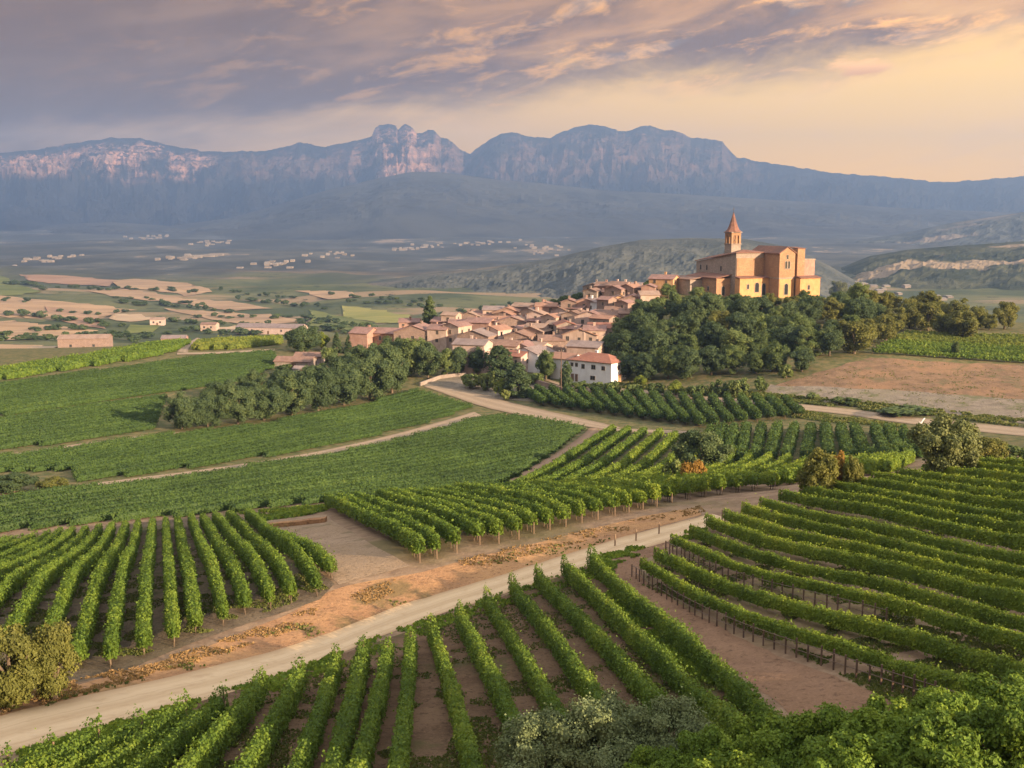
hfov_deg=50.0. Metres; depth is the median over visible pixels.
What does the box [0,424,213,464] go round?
vine row
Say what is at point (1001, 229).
hills
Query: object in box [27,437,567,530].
vine row
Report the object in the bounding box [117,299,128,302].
valley tree
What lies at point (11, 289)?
field
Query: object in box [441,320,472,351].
house
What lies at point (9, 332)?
valley tree
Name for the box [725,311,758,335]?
tree
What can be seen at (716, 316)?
tree
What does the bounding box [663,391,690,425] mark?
vine row
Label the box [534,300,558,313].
cottage
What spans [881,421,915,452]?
vine row
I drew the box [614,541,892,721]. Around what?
dirt track
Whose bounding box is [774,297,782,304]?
shrub
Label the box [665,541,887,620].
stake fence
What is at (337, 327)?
valley tree
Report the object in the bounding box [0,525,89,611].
vine row
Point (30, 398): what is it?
vine row
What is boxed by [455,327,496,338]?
house
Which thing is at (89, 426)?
vine row
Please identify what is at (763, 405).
vine row
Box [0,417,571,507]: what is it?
vine row
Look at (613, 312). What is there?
house
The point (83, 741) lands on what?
vine row
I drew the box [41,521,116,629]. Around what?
vine row
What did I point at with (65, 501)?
vine row
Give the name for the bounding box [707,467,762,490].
vine row
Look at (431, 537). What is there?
vine row
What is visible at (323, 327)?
valley tree
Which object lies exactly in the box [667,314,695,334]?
tree
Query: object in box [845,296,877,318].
tree
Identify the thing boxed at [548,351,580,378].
annex
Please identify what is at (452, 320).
house
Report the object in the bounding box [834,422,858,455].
vine row
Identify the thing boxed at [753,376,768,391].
shrub
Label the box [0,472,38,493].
shrub
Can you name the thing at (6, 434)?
vine row
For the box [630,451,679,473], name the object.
vine row
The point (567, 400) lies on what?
vine row
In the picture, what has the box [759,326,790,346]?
tree
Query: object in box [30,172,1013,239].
forested ridge
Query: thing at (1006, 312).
tree
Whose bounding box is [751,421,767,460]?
vine row
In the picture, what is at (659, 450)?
vine row
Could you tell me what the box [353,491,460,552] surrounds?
vine row
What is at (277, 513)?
grass
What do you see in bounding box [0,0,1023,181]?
sky
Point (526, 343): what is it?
cottage
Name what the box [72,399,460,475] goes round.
vine row
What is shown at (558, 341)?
house
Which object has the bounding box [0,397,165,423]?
vine row
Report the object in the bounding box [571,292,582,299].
tree
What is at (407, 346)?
tree
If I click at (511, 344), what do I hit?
house
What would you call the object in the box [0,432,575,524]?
vine row
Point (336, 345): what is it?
conifer
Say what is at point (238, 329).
valley tree
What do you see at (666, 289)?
tree
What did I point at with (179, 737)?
vine row
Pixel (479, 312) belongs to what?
house
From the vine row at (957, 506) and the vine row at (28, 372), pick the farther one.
the vine row at (28, 372)
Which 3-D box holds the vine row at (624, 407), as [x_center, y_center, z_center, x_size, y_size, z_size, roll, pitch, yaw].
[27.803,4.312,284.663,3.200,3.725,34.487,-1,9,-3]
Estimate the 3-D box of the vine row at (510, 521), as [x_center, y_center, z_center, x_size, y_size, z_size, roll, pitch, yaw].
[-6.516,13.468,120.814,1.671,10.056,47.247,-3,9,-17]
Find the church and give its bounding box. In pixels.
[677,212,821,297]
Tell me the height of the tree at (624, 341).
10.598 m
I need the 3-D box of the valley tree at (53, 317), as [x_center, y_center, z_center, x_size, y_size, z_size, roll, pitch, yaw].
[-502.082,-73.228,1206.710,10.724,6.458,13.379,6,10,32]
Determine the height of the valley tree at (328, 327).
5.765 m
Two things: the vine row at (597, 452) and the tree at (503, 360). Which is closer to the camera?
the vine row at (597, 452)
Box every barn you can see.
[273,356,317,367]
[292,365,303,370]
[293,352,324,362]
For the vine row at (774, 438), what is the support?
on the ground at (112, 256)
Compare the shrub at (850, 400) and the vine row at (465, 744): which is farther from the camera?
the shrub at (850, 400)
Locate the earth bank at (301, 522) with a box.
[269,516,326,526]
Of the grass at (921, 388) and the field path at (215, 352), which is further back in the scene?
the field path at (215, 352)
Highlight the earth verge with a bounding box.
[0,507,701,715]
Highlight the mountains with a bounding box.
[0,124,1023,230]
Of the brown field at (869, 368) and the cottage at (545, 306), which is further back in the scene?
the cottage at (545, 306)
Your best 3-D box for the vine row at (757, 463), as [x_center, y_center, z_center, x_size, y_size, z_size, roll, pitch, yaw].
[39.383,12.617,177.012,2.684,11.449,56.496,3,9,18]
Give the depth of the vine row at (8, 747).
42.58 m
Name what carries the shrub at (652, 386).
on the ground at (112, 256)
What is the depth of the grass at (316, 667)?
64.93 m
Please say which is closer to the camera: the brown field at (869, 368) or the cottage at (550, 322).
the brown field at (869, 368)
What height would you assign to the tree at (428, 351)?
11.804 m
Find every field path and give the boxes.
[0,412,481,495]
[16,401,376,452]
[177,338,200,351]
[177,349,274,354]
[510,428,603,481]
[615,428,686,432]
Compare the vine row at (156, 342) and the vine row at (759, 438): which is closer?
the vine row at (759, 438)
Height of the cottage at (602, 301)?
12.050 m
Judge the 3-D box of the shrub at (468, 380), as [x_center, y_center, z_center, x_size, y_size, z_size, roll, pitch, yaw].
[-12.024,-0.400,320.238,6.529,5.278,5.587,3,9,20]
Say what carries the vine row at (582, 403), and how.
on the ground at (112, 256)
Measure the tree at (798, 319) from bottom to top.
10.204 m
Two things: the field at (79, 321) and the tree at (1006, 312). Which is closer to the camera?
the tree at (1006, 312)
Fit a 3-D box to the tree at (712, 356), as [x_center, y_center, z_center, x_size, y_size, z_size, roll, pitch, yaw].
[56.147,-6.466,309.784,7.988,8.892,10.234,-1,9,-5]
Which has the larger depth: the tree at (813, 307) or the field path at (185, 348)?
the field path at (185, 348)
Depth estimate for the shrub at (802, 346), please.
302.65 m
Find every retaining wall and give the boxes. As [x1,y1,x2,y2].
[419,372,465,385]
[532,379,590,392]
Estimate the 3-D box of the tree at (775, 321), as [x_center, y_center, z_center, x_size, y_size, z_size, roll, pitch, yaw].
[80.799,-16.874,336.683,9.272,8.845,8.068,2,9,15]
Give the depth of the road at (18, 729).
66.05 m
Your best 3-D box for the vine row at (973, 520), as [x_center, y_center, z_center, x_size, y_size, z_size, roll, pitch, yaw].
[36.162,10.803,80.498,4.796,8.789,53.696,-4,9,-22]
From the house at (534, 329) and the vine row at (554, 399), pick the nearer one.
the vine row at (554, 399)
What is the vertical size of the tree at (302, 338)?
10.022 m
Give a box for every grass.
[15,564,595,757]
[43,527,615,705]
[238,503,331,520]
[571,381,893,413]
[595,527,716,685]
[597,399,900,430]
[642,492,1023,703]
[779,362,1023,417]
[789,394,1023,426]
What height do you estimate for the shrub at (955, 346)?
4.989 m
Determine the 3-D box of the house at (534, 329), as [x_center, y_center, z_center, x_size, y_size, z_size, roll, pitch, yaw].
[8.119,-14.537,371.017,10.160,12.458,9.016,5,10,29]
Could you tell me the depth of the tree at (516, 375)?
305.71 m
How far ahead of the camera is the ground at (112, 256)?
1199.90 m
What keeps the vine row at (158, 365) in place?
on the ground at (112, 256)
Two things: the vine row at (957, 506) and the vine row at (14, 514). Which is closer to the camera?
the vine row at (957, 506)
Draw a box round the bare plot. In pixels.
[267,514,408,583]
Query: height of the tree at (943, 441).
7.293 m
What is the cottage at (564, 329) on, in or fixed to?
on the ground at (112, 256)
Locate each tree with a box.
[0,335,9,340]
[2,330,13,335]
[10,334,31,339]
[16,309,30,315]
[27,281,37,284]
[30,335,45,339]
[35,310,47,316]
[42,334,53,339]
[43,325,52,329]
[49,324,62,329]
[51,314,60,319]
[55,316,64,320]
[63,316,77,320]
[68,324,78,329]
[69,284,79,287]
[77,324,87,329]
[84,317,93,323]
[93,318,103,322]
[97,321,109,325]
[104,331,123,337]
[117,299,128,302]
[118,330,130,334]
[127,336,141,341]
[133,302,146,304]
[138,331,155,337]
[160,390,196,428]
[162,301,170,305]
[170,317,180,321]
[178,327,190,331]
[189,325,199,329]
[190,386,229,426]
[198,377,234,400]
[202,328,212,333]
[212,383,257,423]
[218,329,230,334]
[232,327,247,332]
[235,369,272,389]
[240,330,250,334]
[249,330,261,334]
[250,385,291,419]
[265,368,298,384]
[268,371,316,414]
[271,313,281,317]
[280,300,288,303]
[283,325,322,351]
[295,366,341,410]
[297,364,322,376]
[298,321,310,325]
[306,314,315,318]
[312,320,324,323]
[315,332,330,348]
[319,323,329,330]
[320,347,333,364]
[321,352,354,369]
[324,324,333,330]
[328,355,362,404]
[331,324,346,330]
[332,318,340,322]
[341,329,351,332]
[345,345,399,399]
[348,341,377,360]
[358,322,365,326]
[373,343,410,392]
[378,336,402,347]
[394,337,426,376]
[414,341,441,377]
[435,348,460,374]
[451,346,467,372]
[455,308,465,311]
[467,346,488,373]
[485,345,514,379]
[493,377,507,395]
[504,362,532,397]
[534,350,556,379]
[556,295,570,306]
[558,361,572,386]
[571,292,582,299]
[600,332,619,354]
[608,351,633,377]
[609,329,643,356]
[611,315,629,333]
[621,308,657,334]
[628,351,660,379]
[629,299,655,313]
[633,326,669,358]
[648,302,668,322]
[655,319,672,333]
[655,345,681,378]
[660,283,676,297]
[663,299,676,306]
[664,302,679,317]
[666,331,685,349]
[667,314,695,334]
[667,344,702,378]
[676,333,703,351]
[677,295,707,315]
[679,308,710,336]
[695,319,727,349]
[697,291,729,312]
[697,345,726,374]
[706,309,731,331]
[719,327,752,355]
[721,344,746,374]
[723,298,733,315]
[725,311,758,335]
[729,293,742,302]
[729,295,759,315]
[744,310,771,336]
[745,333,768,355]
[745,350,765,372]
[753,295,774,315]
[758,339,790,371]
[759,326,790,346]
[765,293,776,302]
[765,315,784,330]
[767,305,784,317]
[772,323,804,352]
[780,300,807,317]
[782,312,811,329]
[783,295,799,302]
[789,348,816,371]
[795,327,824,355]
[796,295,823,320]
[797,289,809,297]
[803,316,821,330]
[816,326,845,355]
[819,297,843,320]
[822,319,840,330]
[829,291,851,301]
[836,319,877,353]
[837,298,852,321]
[841,314,860,328]
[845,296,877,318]
[846,282,871,299]
[859,318,879,340]
[864,289,889,303]
[872,302,886,317]
[873,313,904,340]
[880,291,902,309]
[884,306,908,324]
[894,296,917,308]
[902,302,921,328]
[906,413,984,471]
[908,290,941,303]
[912,301,944,330]
[931,313,953,333]
[934,301,947,314]
[940,298,969,314]
[944,310,981,336]
[969,306,989,327]
[980,314,997,329]
[992,301,1020,328]
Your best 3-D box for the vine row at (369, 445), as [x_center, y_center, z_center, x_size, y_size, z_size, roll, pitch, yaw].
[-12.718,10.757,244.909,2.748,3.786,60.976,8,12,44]
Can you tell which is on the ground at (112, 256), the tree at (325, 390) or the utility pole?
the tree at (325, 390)
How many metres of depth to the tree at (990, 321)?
358.48 m
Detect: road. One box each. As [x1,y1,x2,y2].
[0,514,723,755]
[425,386,621,428]
[543,378,1023,435]
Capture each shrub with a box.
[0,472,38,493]
[0,622,44,708]
[29,617,84,699]
[34,476,68,489]
[275,364,292,369]
[460,373,479,387]
[477,371,497,390]
[490,702,594,767]
[501,389,510,399]
[527,372,543,383]
[540,685,670,767]
[572,380,588,388]
[587,382,603,390]
[603,381,620,391]
[621,686,714,756]
[626,384,642,394]
[632,375,646,384]
[647,382,664,393]
[653,297,667,306]
[661,458,680,475]
[667,380,684,394]
[669,290,682,303]
[671,429,734,465]
[679,459,706,474]
[686,385,706,396]
[688,287,704,296]
[704,379,728,395]
[726,377,750,394]
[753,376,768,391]
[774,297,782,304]
[778,364,793,377]
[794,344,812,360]
[796,447,840,489]
[806,392,819,398]
[828,280,847,293]
[833,396,861,404]
[834,450,844,481]
[842,455,864,483]
[876,404,934,416]
[950,341,959,352]
[975,436,1008,459]
[1004,443,1023,460]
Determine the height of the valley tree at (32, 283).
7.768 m
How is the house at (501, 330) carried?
on the ground at (112, 256)
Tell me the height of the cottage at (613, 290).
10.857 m
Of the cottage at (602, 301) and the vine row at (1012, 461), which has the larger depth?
the cottage at (602, 301)
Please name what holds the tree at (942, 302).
on the ground at (112, 256)
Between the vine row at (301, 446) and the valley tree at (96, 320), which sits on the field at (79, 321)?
the valley tree at (96, 320)
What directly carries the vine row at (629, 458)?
on the ground at (112, 256)
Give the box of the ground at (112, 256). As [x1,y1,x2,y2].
[0,230,1023,765]
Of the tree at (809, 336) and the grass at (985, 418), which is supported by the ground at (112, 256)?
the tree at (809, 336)
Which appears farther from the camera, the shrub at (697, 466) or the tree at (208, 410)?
the tree at (208, 410)
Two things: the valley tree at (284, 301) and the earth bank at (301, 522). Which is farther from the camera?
the valley tree at (284, 301)
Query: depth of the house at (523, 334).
360.41 m
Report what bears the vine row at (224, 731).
on the vineyard soil at (432, 732)
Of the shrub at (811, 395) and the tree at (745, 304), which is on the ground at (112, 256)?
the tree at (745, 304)
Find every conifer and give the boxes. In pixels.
[332,332,342,352]
[343,335,351,353]
[419,295,437,323]
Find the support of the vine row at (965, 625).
on the ground at (112, 256)
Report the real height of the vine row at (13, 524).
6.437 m
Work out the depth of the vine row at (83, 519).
179.76 m
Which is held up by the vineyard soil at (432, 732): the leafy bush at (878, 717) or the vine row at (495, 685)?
the vine row at (495, 685)
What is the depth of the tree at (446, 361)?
332.76 m
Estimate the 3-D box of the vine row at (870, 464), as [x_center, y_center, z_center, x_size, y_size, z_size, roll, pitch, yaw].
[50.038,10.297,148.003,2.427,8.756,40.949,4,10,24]
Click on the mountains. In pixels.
(132, 180)
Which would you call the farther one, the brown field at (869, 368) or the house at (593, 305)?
the house at (593, 305)
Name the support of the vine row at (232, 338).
on the ground at (112, 256)
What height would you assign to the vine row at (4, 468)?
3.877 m
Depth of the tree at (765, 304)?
358.16 m
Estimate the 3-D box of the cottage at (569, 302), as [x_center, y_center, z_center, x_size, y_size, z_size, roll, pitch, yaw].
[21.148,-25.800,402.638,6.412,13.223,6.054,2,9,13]
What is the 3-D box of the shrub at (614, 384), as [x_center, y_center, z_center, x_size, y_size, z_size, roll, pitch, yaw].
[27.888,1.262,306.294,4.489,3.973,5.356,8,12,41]
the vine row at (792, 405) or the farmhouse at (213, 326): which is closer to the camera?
the vine row at (792, 405)
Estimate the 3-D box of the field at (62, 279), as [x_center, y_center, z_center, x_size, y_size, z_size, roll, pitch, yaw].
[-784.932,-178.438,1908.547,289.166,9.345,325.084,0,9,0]
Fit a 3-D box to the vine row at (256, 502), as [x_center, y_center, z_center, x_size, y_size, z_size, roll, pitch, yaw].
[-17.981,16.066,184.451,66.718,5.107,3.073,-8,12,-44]
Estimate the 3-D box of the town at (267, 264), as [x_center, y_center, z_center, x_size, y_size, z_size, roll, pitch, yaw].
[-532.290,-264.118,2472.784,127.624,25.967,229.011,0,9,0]
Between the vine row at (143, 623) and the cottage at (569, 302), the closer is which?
the vine row at (143, 623)
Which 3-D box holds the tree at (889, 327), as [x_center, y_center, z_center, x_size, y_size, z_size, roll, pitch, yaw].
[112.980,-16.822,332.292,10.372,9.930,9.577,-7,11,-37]
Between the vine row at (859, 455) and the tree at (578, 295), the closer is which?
the vine row at (859, 455)
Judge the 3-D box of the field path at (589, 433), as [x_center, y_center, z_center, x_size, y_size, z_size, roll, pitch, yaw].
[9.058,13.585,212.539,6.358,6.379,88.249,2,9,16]
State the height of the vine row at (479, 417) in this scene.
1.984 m
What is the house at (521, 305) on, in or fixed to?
on the ground at (112, 256)
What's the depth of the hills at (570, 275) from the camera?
1669.31 m
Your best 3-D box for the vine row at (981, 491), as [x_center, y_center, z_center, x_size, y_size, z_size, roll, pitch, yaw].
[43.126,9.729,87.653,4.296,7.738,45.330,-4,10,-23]
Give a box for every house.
[348,325,376,348]
[373,326,403,344]
[392,321,429,340]
[398,317,421,327]
[426,323,448,352]
[430,316,447,323]
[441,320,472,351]
[448,319,465,322]
[451,335,493,373]
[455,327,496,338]
[462,309,481,318]
[465,316,495,329]
[474,310,491,315]
[481,313,508,319]
[485,322,512,339]
[490,339,523,358]
[491,305,519,315]
[496,314,526,326]
[502,349,528,371]
[504,328,535,340]
[511,302,534,309]
[517,323,552,340]
[519,344,556,372]
[527,318,540,322]
[537,331,566,351]
[551,307,569,312]
[552,319,575,334]
[560,308,585,322]
[561,326,597,351]
[565,305,586,310]
[565,339,605,354]
[569,350,625,383]
[573,308,600,324]
[582,279,597,289]
[587,322,613,334]
[588,295,596,309]
[594,280,608,288]
[595,309,619,319]
[604,279,630,287]
[604,306,632,309]
[613,293,623,300]
[618,292,639,300]
[618,307,631,320]
[636,290,660,301]
[648,272,678,295]
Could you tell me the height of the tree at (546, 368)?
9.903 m
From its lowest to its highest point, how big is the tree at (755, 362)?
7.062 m
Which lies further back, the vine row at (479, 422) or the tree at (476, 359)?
the tree at (476, 359)
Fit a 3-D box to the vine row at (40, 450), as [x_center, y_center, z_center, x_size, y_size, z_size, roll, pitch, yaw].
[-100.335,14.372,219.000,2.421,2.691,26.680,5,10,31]
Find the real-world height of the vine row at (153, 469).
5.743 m
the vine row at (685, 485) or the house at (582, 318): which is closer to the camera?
the vine row at (685, 485)
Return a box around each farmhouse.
[57,334,112,347]
[149,317,165,324]
[160,335,188,339]
[200,322,219,330]
[235,323,307,333]
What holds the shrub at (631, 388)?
on the ground at (112, 256)
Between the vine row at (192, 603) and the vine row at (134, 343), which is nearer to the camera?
the vine row at (192, 603)
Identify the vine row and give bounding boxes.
[0,339,187,370]
[0,340,186,372]
[0,341,184,379]
[0,349,263,387]
[0,351,240,386]
[0,352,215,384]
[0,353,76,367]
[0,358,47,367]
[0,361,273,403]
[0,364,275,406]
[0,393,167,418]
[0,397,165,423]
[0,403,164,427]
[0,405,162,430]
[0,407,161,433]
[0,409,160,436]
[0,413,160,438]
[0,414,158,440]
[0,417,158,443]
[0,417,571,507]
[0,419,564,501]
[0,420,157,449]
[0,423,252,472]
[0,423,579,511]
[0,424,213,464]
[0,424,585,514]
[0,427,580,520]
[0,430,174,463]
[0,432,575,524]
[0,433,571,532]
[0,436,129,460]
[0,444,66,458]
[0,481,101,497]
[0,524,76,582]
[0,525,63,561]
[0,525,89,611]
[0,528,50,558]
[0,530,38,552]
[0,533,23,545]
[0,707,103,767]
[0,740,12,766]
[1,377,237,415]
[2,521,102,634]
[3,727,57,767]
[4,342,182,379]
[10,391,432,471]
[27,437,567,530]
[30,392,437,471]
[39,422,156,445]
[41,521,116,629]
[44,704,146,767]
[51,394,442,471]
[58,343,180,370]
[66,442,562,525]
[70,396,450,470]
[70,519,131,661]
[71,398,454,472]
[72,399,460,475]
[72,401,466,479]
[73,402,472,481]
[79,688,192,767]
[91,345,178,365]
[102,515,142,668]
[111,445,557,522]
[113,338,189,348]
[117,679,229,767]
[122,347,163,361]
[123,409,454,476]
[132,338,190,345]
[133,515,157,656]
[160,513,182,646]
[165,665,270,767]
[170,451,550,517]
[173,515,204,634]
[186,417,430,468]
[187,506,229,625]
[191,336,282,349]
[192,335,280,347]
[193,334,275,345]
[195,333,282,342]
[197,336,283,350]
[199,509,253,614]
[211,338,282,349]
[211,510,274,608]
[224,654,310,767]
[225,508,297,603]
[226,338,282,349]
[229,456,540,512]
[243,418,555,466]
[244,505,322,596]
[258,516,337,579]
[263,429,382,457]
[267,461,531,507]
[277,389,426,420]
[284,642,342,767]
[301,468,522,504]
[320,632,371,767]
[323,488,426,562]
[333,475,509,495]
[336,491,441,558]
[344,632,395,767]
[346,416,549,449]
[349,479,496,493]
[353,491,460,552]
[366,482,487,494]
[375,387,418,401]
[375,487,486,544]
[385,486,504,543]
[387,625,418,767]
[391,415,542,440]
[404,487,522,539]
[411,415,534,434]
[423,485,537,533]
[426,613,485,767]
[430,413,526,429]
[440,483,553,529]
[449,412,518,425]
[452,478,571,526]
[454,599,524,735]
[461,412,506,421]
[471,480,586,522]
[480,582,570,721]
[489,479,603,519]
[507,572,607,704]
[508,476,621,515]
[515,424,616,481]
[525,384,547,403]
[528,476,632,512]
[533,561,668,710]
[534,383,562,405]
[537,424,631,480]
[538,476,647,509]
[548,383,577,407]
[560,552,754,738]
[561,383,591,412]
[561,426,647,479]
[563,472,661,506]
[577,385,604,414]
[585,427,663,477]
[585,544,790,731]
[591,386,619,416]
[593,475,677,502]
[606,387,633,414]
[607,430,678,476]
[613,472,693,499]
[620,389,649,417]
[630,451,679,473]
[630,468,712,497]
[634,386,665,421]
[639,557,997,693]
[648,389,677,421]
[652,471,726,494]
[653,546,1023,676]
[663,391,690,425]
[669,532,1023,652]
[670,468,743,491]
[678,391,706,424]
[688,520,1023,632]
[692,391,721,423]
[697,422,716,456]
[702,508,1023,614]
[705,446,737,469]
[707,392,734,424]
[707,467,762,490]
[708,464,778,489]
[715,421,728,445]
[717,448,753,469]
[722,391,747,420]
[722,422,739,457]
[722,502,1023,590]
[734,447,773,471]
[735,421,751,461]
[737,392,761,422]
[741,493,1023,579]
[751,392,776,420]
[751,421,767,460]
[758,452,792,472]
[758,495,1023,565]
[762,419,782,460]
[764,393,791,418]
[767,455,806,485]
[778,486,1023,551]
[779,420,799,457]
[780,394,804,414]
[783,458,807,483]
[797,422,818,457]
[798,484,1023,534]
[817,419,836,454]
[832,480,1023,523]
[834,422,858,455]
[845,450,869,463]
[848,421,878,453]
[857,450,883,462]
[859,475,1023,512]
[863,450,897,473]
[868,421,899,452]
[870,464,1023,501]
[872,346,1023,361]
[876,344,1023,356]
[878,448,915,472]
[880,342,1023,354]
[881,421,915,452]
[884,339,1023,350]
[889,338,1023,347]
[893,336,1023,345]
[895,464,1023,491]
[897,333,1023,342]
[898,423,923,457]
[900,331,1023,339]
[905,329,1023,336]
[921,462,1023,483]
[964,461,1023,474]
[979,455,1023,466]
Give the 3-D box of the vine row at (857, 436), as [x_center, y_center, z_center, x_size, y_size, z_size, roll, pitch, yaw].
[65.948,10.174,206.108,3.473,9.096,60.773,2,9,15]
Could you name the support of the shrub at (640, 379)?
on the ground at (112, 256)
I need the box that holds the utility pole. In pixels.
[559,349,563,389]
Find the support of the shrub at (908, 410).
on the field bank at (975, 405)
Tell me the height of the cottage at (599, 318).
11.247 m
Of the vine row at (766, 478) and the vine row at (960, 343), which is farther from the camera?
the vine row at (960, 343)
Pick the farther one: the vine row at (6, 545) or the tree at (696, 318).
the tree at (696, 318)
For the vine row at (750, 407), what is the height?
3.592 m
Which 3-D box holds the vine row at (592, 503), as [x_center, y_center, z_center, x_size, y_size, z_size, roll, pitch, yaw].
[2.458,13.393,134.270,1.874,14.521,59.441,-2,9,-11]
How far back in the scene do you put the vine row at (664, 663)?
58.47 m
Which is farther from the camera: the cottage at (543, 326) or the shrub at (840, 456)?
the cottage at (543, 326)
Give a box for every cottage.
[440,311,461,320]
[482,306,504,313]
[495,310,515,315]
[511,324,524,332]
[514,313,526,320]
[517,340,534,347]
[520,305,535,314]
[523,320,549,329]
[526,307,548,319]
[532,338,553,348]
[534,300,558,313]
[540,313,560,322]
[546,318,556,328]
[557,324,582,334]
[560,296,575,307]
[576,295,593,310]
[582,322,606,340]
[583,286,601,297]
[588,314,617,321]
[595,296,617,308]
[604,285,625,295]
[613,299,634,307]
[621,281,642,295]
[641,283,657,290]
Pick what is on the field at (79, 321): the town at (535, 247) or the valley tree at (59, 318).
the valley tree at (59, 318)
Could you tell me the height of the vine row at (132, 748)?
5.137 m
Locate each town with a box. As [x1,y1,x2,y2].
[12,254,83,265]
[123,234,168,239]
[155,254,223,260]
[188,240,231,245]
[236,259,310,268]
[302,251,354,257]
[392,246,423,250]
[411,243,479,247]
[464,239,521,244]
[514,244,570,255]
[846,281,953,300]
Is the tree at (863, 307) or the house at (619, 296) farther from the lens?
the house at (619, 296)
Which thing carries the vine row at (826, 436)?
on the ground at (112, 256)
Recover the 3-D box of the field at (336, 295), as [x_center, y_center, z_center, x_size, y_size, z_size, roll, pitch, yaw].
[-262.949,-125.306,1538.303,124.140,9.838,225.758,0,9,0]
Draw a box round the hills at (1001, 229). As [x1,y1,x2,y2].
[839,212,1023,244]
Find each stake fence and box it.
[631,564,956,696]
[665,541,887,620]
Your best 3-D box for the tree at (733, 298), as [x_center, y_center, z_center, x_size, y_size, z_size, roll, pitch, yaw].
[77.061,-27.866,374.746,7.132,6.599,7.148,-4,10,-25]
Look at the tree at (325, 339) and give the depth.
391.94 m
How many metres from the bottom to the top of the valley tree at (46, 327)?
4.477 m
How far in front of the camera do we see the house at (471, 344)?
337.36 m
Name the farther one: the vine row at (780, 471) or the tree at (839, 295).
the tree at (839, 295)
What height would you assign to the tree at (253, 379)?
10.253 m
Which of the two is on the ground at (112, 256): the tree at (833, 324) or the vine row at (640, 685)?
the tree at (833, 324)
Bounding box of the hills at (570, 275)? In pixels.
[346,238,854,298]
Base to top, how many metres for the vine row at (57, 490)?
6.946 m
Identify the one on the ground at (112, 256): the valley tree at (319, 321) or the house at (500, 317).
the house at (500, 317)
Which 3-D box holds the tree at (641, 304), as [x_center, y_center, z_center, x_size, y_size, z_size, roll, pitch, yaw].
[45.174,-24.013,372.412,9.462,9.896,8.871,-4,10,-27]
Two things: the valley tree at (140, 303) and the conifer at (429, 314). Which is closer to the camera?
the conifer at (429, 314)
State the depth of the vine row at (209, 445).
240.49 m
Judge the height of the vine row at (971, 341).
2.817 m
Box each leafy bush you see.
[622,744,691,767]
[676,718,751,767]
[692,748,779,767]
[731,711,803,767]
[780,699,868,767]
[795,729,901,767]
[856,691,913,739]
[874,706,1010,767]
[910,685,980,715]
[946,670,1023,757]
[954,689,1023,767]
[997,667,1023,684]
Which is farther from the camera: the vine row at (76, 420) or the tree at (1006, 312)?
the tree at (1006, 312)
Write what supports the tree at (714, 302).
on the ground at (112, 256)
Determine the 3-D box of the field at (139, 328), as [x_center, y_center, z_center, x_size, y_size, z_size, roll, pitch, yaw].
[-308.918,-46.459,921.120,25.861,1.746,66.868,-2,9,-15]
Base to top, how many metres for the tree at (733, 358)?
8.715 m
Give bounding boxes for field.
[0,276,41,294]
[0,295,133,317]
[0,320,97,339]
[0,344,42,348]
[19,274,116,285]
[27,345,57,347]
[45,306,105,328]
[84,289,266,310]
[109,314,149,321]
[111,279,211,295]
[126,324,160,332]
[165,308,296,322]
[219,325,235,331]
[299,290,355,298]
[309,310,376,329]
[342,306,410,322]
[776,358,1023,398]
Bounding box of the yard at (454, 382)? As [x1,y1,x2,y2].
[424,377,581,403]
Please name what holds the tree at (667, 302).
on the ground at (112, 256)
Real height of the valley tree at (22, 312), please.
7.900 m
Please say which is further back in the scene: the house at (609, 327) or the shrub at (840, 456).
the house at (609, 327)
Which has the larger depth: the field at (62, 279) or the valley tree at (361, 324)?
the field at (62, 279)
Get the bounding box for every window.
[721,286,724,295]
[754,282,758,292]
[761,283,765,295]
[784,283,787,294]
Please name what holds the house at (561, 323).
on the ground at (112, 256)
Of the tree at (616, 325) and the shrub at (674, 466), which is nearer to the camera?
the shrub at (674, 466)
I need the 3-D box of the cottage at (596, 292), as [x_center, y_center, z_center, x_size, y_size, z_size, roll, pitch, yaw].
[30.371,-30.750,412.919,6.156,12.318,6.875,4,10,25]
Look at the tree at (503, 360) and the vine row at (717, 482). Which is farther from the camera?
the tree at (503, 360)
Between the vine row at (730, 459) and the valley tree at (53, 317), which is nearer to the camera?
the vine row at (730, 459)
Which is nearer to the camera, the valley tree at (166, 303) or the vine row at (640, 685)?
the vine row at (640, 685)
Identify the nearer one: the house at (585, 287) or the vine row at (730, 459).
the vine row at (730, 459)
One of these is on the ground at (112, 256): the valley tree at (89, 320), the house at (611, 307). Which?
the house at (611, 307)
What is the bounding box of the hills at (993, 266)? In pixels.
[841,241,1023,290]
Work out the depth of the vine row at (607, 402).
284.00 m
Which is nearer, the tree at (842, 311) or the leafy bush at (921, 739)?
the leafy bush at (921, 739)
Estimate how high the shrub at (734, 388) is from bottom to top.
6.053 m
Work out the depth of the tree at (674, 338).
327.28 m
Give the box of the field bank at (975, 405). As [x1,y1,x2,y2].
[762,384,1023,423]
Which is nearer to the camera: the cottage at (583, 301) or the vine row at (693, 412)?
the vine row at (693, 412)
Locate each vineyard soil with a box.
[0,515,333,689]
[2,566,744,767]
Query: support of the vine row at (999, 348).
on the ground at (112, 256)
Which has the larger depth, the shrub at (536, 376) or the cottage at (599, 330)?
the cottage at (599, 330)
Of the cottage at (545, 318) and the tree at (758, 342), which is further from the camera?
the cottage at (545, 318)
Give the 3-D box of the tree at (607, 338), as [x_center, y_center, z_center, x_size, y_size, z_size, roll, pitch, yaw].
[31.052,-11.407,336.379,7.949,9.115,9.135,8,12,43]

